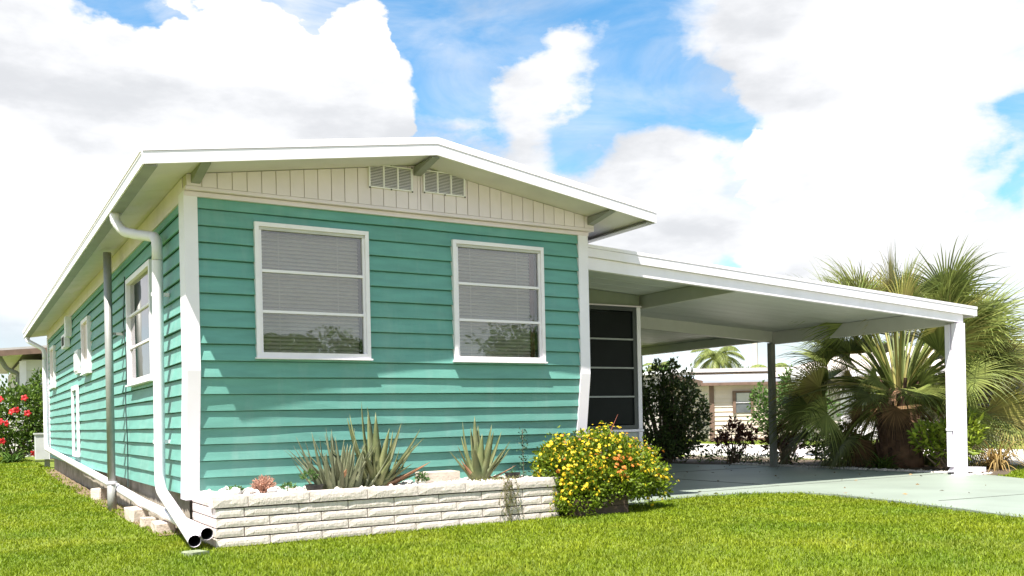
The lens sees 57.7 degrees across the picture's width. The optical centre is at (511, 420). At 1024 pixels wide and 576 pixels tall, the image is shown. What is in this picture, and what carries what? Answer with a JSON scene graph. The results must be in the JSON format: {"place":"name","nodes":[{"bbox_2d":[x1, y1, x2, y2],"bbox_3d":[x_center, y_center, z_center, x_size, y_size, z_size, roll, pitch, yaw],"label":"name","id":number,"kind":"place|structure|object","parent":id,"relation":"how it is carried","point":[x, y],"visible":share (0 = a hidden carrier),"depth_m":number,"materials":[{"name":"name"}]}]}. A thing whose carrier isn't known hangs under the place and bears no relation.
{"place":"outdoors","nodes":[
{"label":"outdoors","id":0,"kind":"place"},
{"bbox_2d":[0,438,1023,575],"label":"lawn ground","id":1,"kind":"structure","parent":0,"point":[41,461],"depth_m":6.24,"materials":[{"name":"green plant"}]},
{"bbox_2d":[0,451,30,462],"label":"strap leaf clump","id":2,"kind":"object","parent":1,"relation":"on","point":[8,458],"visible":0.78,"depth_m":22.38,"materials":[{"name":"green plant"}]},
{"bbox_2d":[0,367,43,460],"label":"hibiscus bush","id":3,"kind":"object","parent":1,"relation":"on","point":[31,398],"visible":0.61,"depth_m":23.41,"materials":[{"name":"green plant"}]},
{"bbox_2d":[0,345,46,456],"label":"neighbour home","id":4,"kind":"object","parent":1,"relation":"on","point":[19,364],"visible":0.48,"depth_m":28.36,"materials":[{"name":"white paint"}]},
{"bbox_2d":[33,433,49,466],"bbox_3d":[-9.842,0.677,19.610,0.420,0.830,0.440,-1,0,-31],"label":"utility box","id":5,"kind":"object","parent":1,"relation":"on","point":[41,452],"visible":0.43,"depth_m":19.40,"materials":[{"name":"grey metal"}]},
{"bbox_2d":[46,469,181,535],"bbox_3d":[-6.064,0.962,13.156,0.230,0.114,12.950,-1,0,-31],"label":"soil strip","id":6,"kind":"object","parent":1,"relation":"on","point":[87,488],"visible":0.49,"depth_m":13.22,"materials":[{"name":"brown soil"}]},
{"bbox_2d":[90,488,106,499],"bbox_3d":[-5.184,0.929,11.674,0.205,0.165,0.137,-1,0,31],"label":"rubble stone","id":7,"kind":"object","parent":6,"relation":"on","point":[100,493],"visible":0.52,"depth_m":11.61,"materials":[{"name":"stone"}]},
{"bbox_2d":[124,506,148,522],"bbox_3d":[-3.612,0.905,8.941,0.158,0.136,0.412,-1,0,-34],"label":"concrete block","id":8,"kind":"object","parent":6,"relation":"on","point":[134,513],"depth_m":8.79,"materials":[{"name":"beige concrete"}]},
{"bbox_2d":[140,517,158,527],"bbox_3d":[-3.241,0.915,8.313,0.136,0.105,0.153,-1,0,-36],"label":"concrete block","id":9,"kind":"object","parent":6,"relation":"on","point":[145,521],"depth_m":8.25,"materials":[{"name":"beige concrete"}]},
{"bbox_2d":[151,520,174,532],"bbox_3d":[-2.987,0.910,7.953,0.165,0.099,0.354,-1,0,-28],"label":"concrete block","id":10,"kind":"object","parent":6,"relation":"on","point":[161,525],"depth_m":7.81,"materials":[{"name":"beige concrete"}]},
{"bbox_2d":[181,550,208,556],"bbox_3d":[-2.192,0.928,6.436,0.129,0.056,0.153,-1,0,36],"label":"splash stone","id":11,"kind":"object","parent":1,"relation":"on","point":[194,552],"visible":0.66,"depth_m":6.41,"materials":[{"name":"grey stone"}]},
{"bbox_2d":[23,137,656,528],"bbox_3d":[-4.298,-0.668,14.135,4.771,3.343,14.505,-1,0,-31],"label":"mobile home","id":12,"kind":"object","parent":1,"relation":"on","point":[434,291],"visible":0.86,"depth_m":8.21,"materials":[{"name":"teal paint"}]},
{"bbox_2d":[49,345,58,388],"bbox_3d":[-8.672,-1.000,17.599,0.122,0.786,0.810,-1,0,-31],"label":"window","id":13,"kind":"structure","parent":12,"relation":"in","point":[52,353],"depth_m":17.32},
{"bbox_2d":[80,316,94,375],"bbox_3d":[-5.936,-1.033,12.995,0.122,0.776,0.820,-1,0,-31],"label":"window","id":14,"kind":"structure","parent":12,"relation":"in","point":[85,325],"depth_m":13.03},
{"bbox_2d":[103,252,123,510],"bbox_3d":[-4.319,-0.406,10.099,0.205,2.820,0.124,-1,0,-31],"label":"service mast","id":15,"kind":"object","parent":12,"relation":"attached to","point":[111,482],"visible":0.94,"depth_m":10.04,"materials":[{"name":"grey metal"}]},
{"bbox_2d":[25,337,212,539],"bbox_3d":[-5.908,-0.429,12.856,0.346,2.741,14.344,-1,0,-32],"label":"downspout","id":16,"kind":"object","parent":12,"relation":"attached to","point":[204,532],"visible":0.88,"depth_m":11.60,"materials":[{"name":"white paint"}]},
{"bbox_2d":[123,277,128,486],"bbox_3d":[-4.115,-0.410,9.906,0.023,2.241,0.070,-1,0,-31],"label":"cable","id":17,"kind":"object","parent":12,"relation":"attached to","point":[125,385],"visible":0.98,"depth_m":9.90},
{"bbox_2d":[125,259,152,386],"bbox_3d":[-3.637,-0.914,9.131,0.122,1.113,1.430,-1,0,-31],"label":"window","id":18,"kind":"structure","parent":12,"relation":"in","point":[138,287],"depth_m":9.19,"materials":[{"name":"clear glass"}]},
{"bbox_2d":[109,213,200,546],"bbox_3d":[-2.795,-0.474,7.505,0.337,2.775,2.059,-1,0,-37],"label":"downspout","id":19,"kind":"object","parent":12,"relation":"attached to","point":[184,525],"visible":1,"depth_m":7.87,"materials":[{"name":"white paint"}]},
{"bbox_2d":[253,221,372,360],"bbox_3d":[-1.682,-1.069,7.848,1.012,1.117,0.136,-1,0,-31],"label":"window","id":20,"kind":"structure","parent":12,"relation":"in","point":[312,284],"depth_m":7.88,"materials":[{"name":"clear glass"}]},
{"bbox_2d":[450,239,547,363],"bbox_3d":[-0.133,-1.101,8.769,1.006,1.119,0.136,-1,0,-31],"label":"window","id":21,"kind":"structure","parent":12,"relation":"in","point":[498,292],"depth_m":8.81,"materials":[{"name":"clear glass"}]},
{"bbox_2d":[192,475,559,547],"bbox_3d":[-1.070,0.702,7.868,3.034,0.447,0.807,-1,0,-31],"label":"brick planter","id":22,"kind":"object","parent":1,"relation":"on","point":[245,517],"visible":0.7,"depth_m":7.36,"materials":[{"name":"white stone"}]},
{"bbox_2d":[225,485,244,490],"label":"weed tuft","id":23,"kind":"object","parent":22,"relation":"on","point":[235,486],"visible":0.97,"depth_m":7.07,"materials":[{"name":"green plant"}]},
{"bbox_2d":[249,474,278,492],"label":"dry cushion plant","id":24,"kind":"object","parent":22,"relation":"on","point":[261,484],"visible":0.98,"depth_m":7.17,"materials":[{"name":"pink plant"}]},
{"bbox_2d":[279,481,296,490],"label":"herb plant","id":25,"kind":"object","parent":22,"relation":"on","point":[284,484],"visible":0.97,"depth_m":7.41,"materials":[{"name":"green plant"}]},
{"bbox_2d":[298,467,323,490],"bbox_3d":[-1.594,0.467,7.383,0.203,0.194,0.163,-1,0,-31],"label":"plant pot","id":26,"kind":"object","parent":22,"relation":"on","point":[309,487],"visible":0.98,"depth_m":7.35,"materials":[{"name":"green plastic"}]},
{"bbox_2d":[289,428,394,489],"bbox_3d":[-1.385,0.318,7.614,0.938,0.543,0.648,-1,0,-31],"label":"aloe plant","id":27,"kind":"object","parent":22,"relation":"on","point":[344,472],"visible":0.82,"depth_m":7.52,"materials":[{"name":"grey plant"}]},
{"bbox_2d":[330,402,429,486],"bbox_3d":[-1.112,0.216,7.775,0.903,0.757,0.469,-1,0,-14],"label":"aloe plant","id":28,"kind":"object","parent":22,"relation":"on","point":[386,475],"visible":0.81,"depth_m":7.73,"materials":[{"name":"green plant"}]},
{"bbox_2d":[413,471,430,482],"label":"herb plant","id":29,"kind":"object","parent":22,"relation":"on","point":[423,476],"visible":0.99,"depth_m":7.91,"materials":[{"name":"green plant"}]},
{"bbox_2d":[415,470,459,483],"bbox_3d":[-0.658,0.506,8.225,0.380,0.110,0.240,-1,0,-31],"label":"stone slab","id":30,"kind":"object","parent":22,"relation":"in","point":[446,476],"depth_m":8.14,"materials":[{"name":"stone"}]},
{"bbox_2d":[450,416,515,480],"bbox_3d":[-0.281,0.263,8.363,0.644,0.609,0.397,-1,0,-31],"label":"aloe plant","id":31,"kind":"object","parent":22,"relation":"on","point":[480,463],"visible":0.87,"depth_m":8.24,"materials":[{"name":"green plant"}]},
{"bbox_2d":[472,475,524,519],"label":"creeper","id":32,"kind":"object","parent":22,"relation":"on","point":[508,488],"visible":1,"depth_m":8.01,"materials":[{"name":"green plant"}]},
{"bbox_2d":[505,466,520,477],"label":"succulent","id":33,"kind":"object","parent":22,"relation":"on","point":[512,473],"visible":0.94,"depth_m":8.30,"materials":[{"name":"green plant"}]},
{"bbox_2d":[516,427,529,476],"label":"dark sprig","id":34,"kind":"object","parent":22,"relation":"on","point":[523,460],"visible":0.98,"depth_m":8.65,"materials":[{"name":"green plant"}]},
{"bbox_2d":[559,495,627,516],"bbox_3d":[0.689,0.777,8.591,0.580,0.160,0.500,-1,0,-31],"label":"planter box","id":35,"kind":"object","parent":1,"relation":"on","point":[619,505],"visible":0.5,"depth_m":8.39,"materials":[{"name":"soil"}]},
{"bbox_2d":[528,421,679,517],"bbox_3d":[0.860,0.451,8.658,1.535,0.906,0.917,-1,0,-31],"label":"lantana bush","id":36,"kind":"object","parent":35,"relation":"in","point":[581,469],"visible":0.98,"depth_m":8.41,"materials":[{"name":"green plant"}]},
{"bbox_2d":[664,374,790,440],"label":"home","id":37,"kind":"structure","parent":1,"relation":"on","point":[727,395],"depth_m":32.24,"materials":[{"name":"metal"}]},
{"bbox_2d":[732,391,753,412],"bbox_3d":[8.006,-0.639,32.196,0.720,0.780,0.063,-1,0,0],"label":"window","id":38,"kind":"structure","parent":37,"relation":"in","point":[740,398],"depth_m":32.21,"materials":[{"name":"grey glass"}]},
{"bbox_2d":[655,456,1014,475],"bbox_3d":[5.024,0.807,16.314,2.680,0.096,8.250,-1,0,-31],"label":"planting bed","id":39,"kind":"object","parent":1,"relation":"on","point":[691,460],"visible":0.23,"depth_m":16.70,"materials":[{"name":"soil"}]},
{"bbox_2d":[641,357,713,462],"bbox_3d":[2.800,-0.212,17.836,2.227,2.195,1.597,-1,0,-31],"label":"evergreen shrub","id":40,"kind":"object","parent":39,"relation":"on","point":[673,440],"visible":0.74,"depth_m":17.73,"materials":[{"name":"green plant"}]},
{"bbox_2d":[709,415,758,462],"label":"croton bush","id":41,"kind":"object","parent":39,"relation":"on","point":[739,430],"visible":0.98,"depth_m":17.01,"materials":[{"name":"brown plant"}]},
{"bbox_2d":[695,448,806,463],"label":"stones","id":42,"kind":"object","parent":39,"relation":"on","point":[753,457],"visible":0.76,"depth_m":16.97,"materials":[{"name":"white stone"}]},
{"bbox_2d":[759,420,807,464],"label":"croton bush","id":43,"kind":"object","parent":39,"relation":"on","point":[781,447],"visible":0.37,"depth_m":16.11,"materials":[{"name":"green plant"}]},
{"bbox_2d":[801,422,860,465],"bbox_3d":[5.341,0.394,15.446,0.970,0.780,0.878,-1,0,-31],"label":"dark bush","id":44,"kind":"object","parent":39,"relation":"on","point":[812,450],"visible":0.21,"depth_m":15.41,"materials":[{"name":"green plant"}]},
{"bbox_2d":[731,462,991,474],"bbox_3d":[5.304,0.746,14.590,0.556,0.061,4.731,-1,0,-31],"label":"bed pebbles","id":45,"kind":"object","parent":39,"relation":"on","point":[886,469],"visible":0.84,"depth_m":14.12,"materials":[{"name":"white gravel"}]},
{"bbox_2d":[855,450,910,469],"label":"fern","id":46,"kind":"object","parent":39,"relation":"on","point":[881,463],"visible":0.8,"depth_m":14.17,"materials":[{"name":"green plant"}]},
{"bbox_2d":[758,232,1023,469],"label":"fan palm","id":47,"kind":"object","parent":39,"relation":"on","point":[906,389],"visible":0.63,"depth_m":14.33,"materials":[{"name":"green plant"}]},
{"bbox_2d":[907,404,988,470],"bbox_3d":[6.254,0.241,13.328,1.148,1.042,0.870,-1,0,20],"label":"yellow green shrub","id":48,"kind":"object","parent":39,"relation":"on","point":[937,444],"visible":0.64,"depth_m":13.25,"materials":[{"name":"green plant"}]},
{"bbox_2d":[968,438,1023,471],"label":"dry grass clump","id":49,"kind":"object","parent":39,"relation":"on","point":[996,460],"visible":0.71,"depth_m":13.62,"materials":[{"name":"plant"}]},
{"bbox_2d":[776,346,1018,439],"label":"neighbour house","id":50,"kind":"structure","parent":1,"relation":"on","point":[853,371],"depth_m":30.16,"materials":[{"name":"tile"}]},
{"bbox_2d":[840,389,877,439],"bbox_3d":[11.949,-0.298,30.117,2.600,1.850,0.079,-1,0,0],"label":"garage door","id":51,"kind":"structure","parent":50,"relation":"in","point":[844,400],"depth_m":30.08,"materials":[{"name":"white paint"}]},
{"bbox_2d":[974,381,1018,405],"bbox_3d":[15.640,-0.802,30.133,1.600,0.900,0.049,-1,0,0],"label":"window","id":52,"kind":"structure","parent":50,"relation":"in","point":[1014,381],"depth_m":30.11,"materials":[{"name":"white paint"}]},
{"bbox_2d":[0,0,1023,431],"label":"sky","id":53,"kind":"structure","parent":0,"point":[767,136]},
{"bbox_2d":[624,463,1023,517],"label":"driveway","id":54,"kind":"structure","parent":0,"point":[1003,495],"depth_m":11.12,"materials":[{"name":"paint"}]},
{"bbox_2d":[587,289,643,484],"bbox_3d":[-0.506,-0.394,13.555,2.160,2.574,4.970,-1,0,-31],"label":"screened porch","id":55,"kind":"object","parent":54,"relation":"on","point":[615,390],"visible":0.32,"depth_m":11.79,"materials":[{"name":"white paint"}]},
{"bbox_2d":[588,244,977,474],"bbox_3d":[1.765,-0.476,13.952,6.547,2.640,7.010,-1,0,-31],"label":"carport","id":56,"kind":"object","parent":54,"relation":"on","point":[687,305],"visible":0.48,"depth_m":12.45,"materials":[{"name":"white paint"}]},
{"bbox_2d":[944,325,985,471],"bbox_3d":[6.199,-0.293,12.726,0.690,2.015,0.105,-1,0,-28],"label":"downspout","id":57,"kind":"object","parent":56,"relation":"attached to","point":[949,404],"visible":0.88,"depth_m":12.57,"materials":[{"name":"white paint"}]},
{"bbox_2d":[660,462,985,493],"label":"fallen leaves","id":58,"kind":"object","parent":54,"relation":"on","point":[808,468],"visible":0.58,"depth_m":11.36,"materials":[{"name":"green plant"}]},
{"bbox_2d":[685,444,1023,466],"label":"neighbour driveway","id":59,"kind":"structure","parent":0,"point":[755,448],"depth_m":21.39,"materials":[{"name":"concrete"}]},
{"bbox_2d":[746,364,843,455],"bbox_3d":[5.924,-0.226,19.450,2.014,1.985,1.254,-1,0,13],"label":"hedge bush","id":60,"kind":"object","parent":59,"relation":"on","point":[756,414],"visible":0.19,"depth_m":19.49,"materials":[{"name":"green plant"}]},
{"bbox_2d":[791,367,805,456],"bbox_3d":[5.867,-0.166,18.950,0.340,1.845,0.331,-1,0,-31],"label":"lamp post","id":61,"kind":"object","parent":59,"relation":"on","point":[800,452],"visible":0.26,"depth_m":18.87,"materials":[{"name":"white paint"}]},
{"label":"terrain","id":62,"kind":"structure","parent":0,"visible":0},
{"bbox_2d":[644,361,668,371],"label":"feather palm","id":63,"kind":"object","parent":62,"relation":"on","point":[664,363],"visible":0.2,"depth_m":57.95,"materials":[{"name":"green plant"}]},
{"bbox_2d":[643,361,678,371],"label":"broadleaf tree","id":64,"kind":"object","parent":62,"relation":"on","point":[658,365],"visible":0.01,"depth_m":55.24,"materials":[{"name":"green plant"}]},
{"bbox_2d":[643,368,697,431],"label":"trailer home","id":65,"kind":"object","parent":62,"relation":"on","point":[689,370],"visible":0.02,"depth_m":42.77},
{"bbox_2d":[690,346,745,368],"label":"feather palm","id":66,"kind":"object","parent":62,"relation":"on","point":[719,358],"visible":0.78,"depth_m":54.45,"materials":[{"name":"green plant"}]},
{"bbox_2d":[676,367,788,374],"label":"trailer home","id":67,"kind":"object","parent":62,"relation":"on","point":[726,371],"depth_m":44.47,"materials":[{"name":"white paint"}]},
{"bbox_2d":[752,343,757,365],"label":"utility pole","id":68,"kind":"object","parent":62,"relation":"on","point":[754,353],"depth_m":69.82,"materials":[{"name":"concrete"}]},
{"bbox_2d":[750,362,787,367],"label":"feather palm","id":69,"kind":"object","parent":62,"relation":"on","point":[780,364],"visible":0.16,"depth_m":55.90,"materials":[{"name":"green plant"}]}
]}

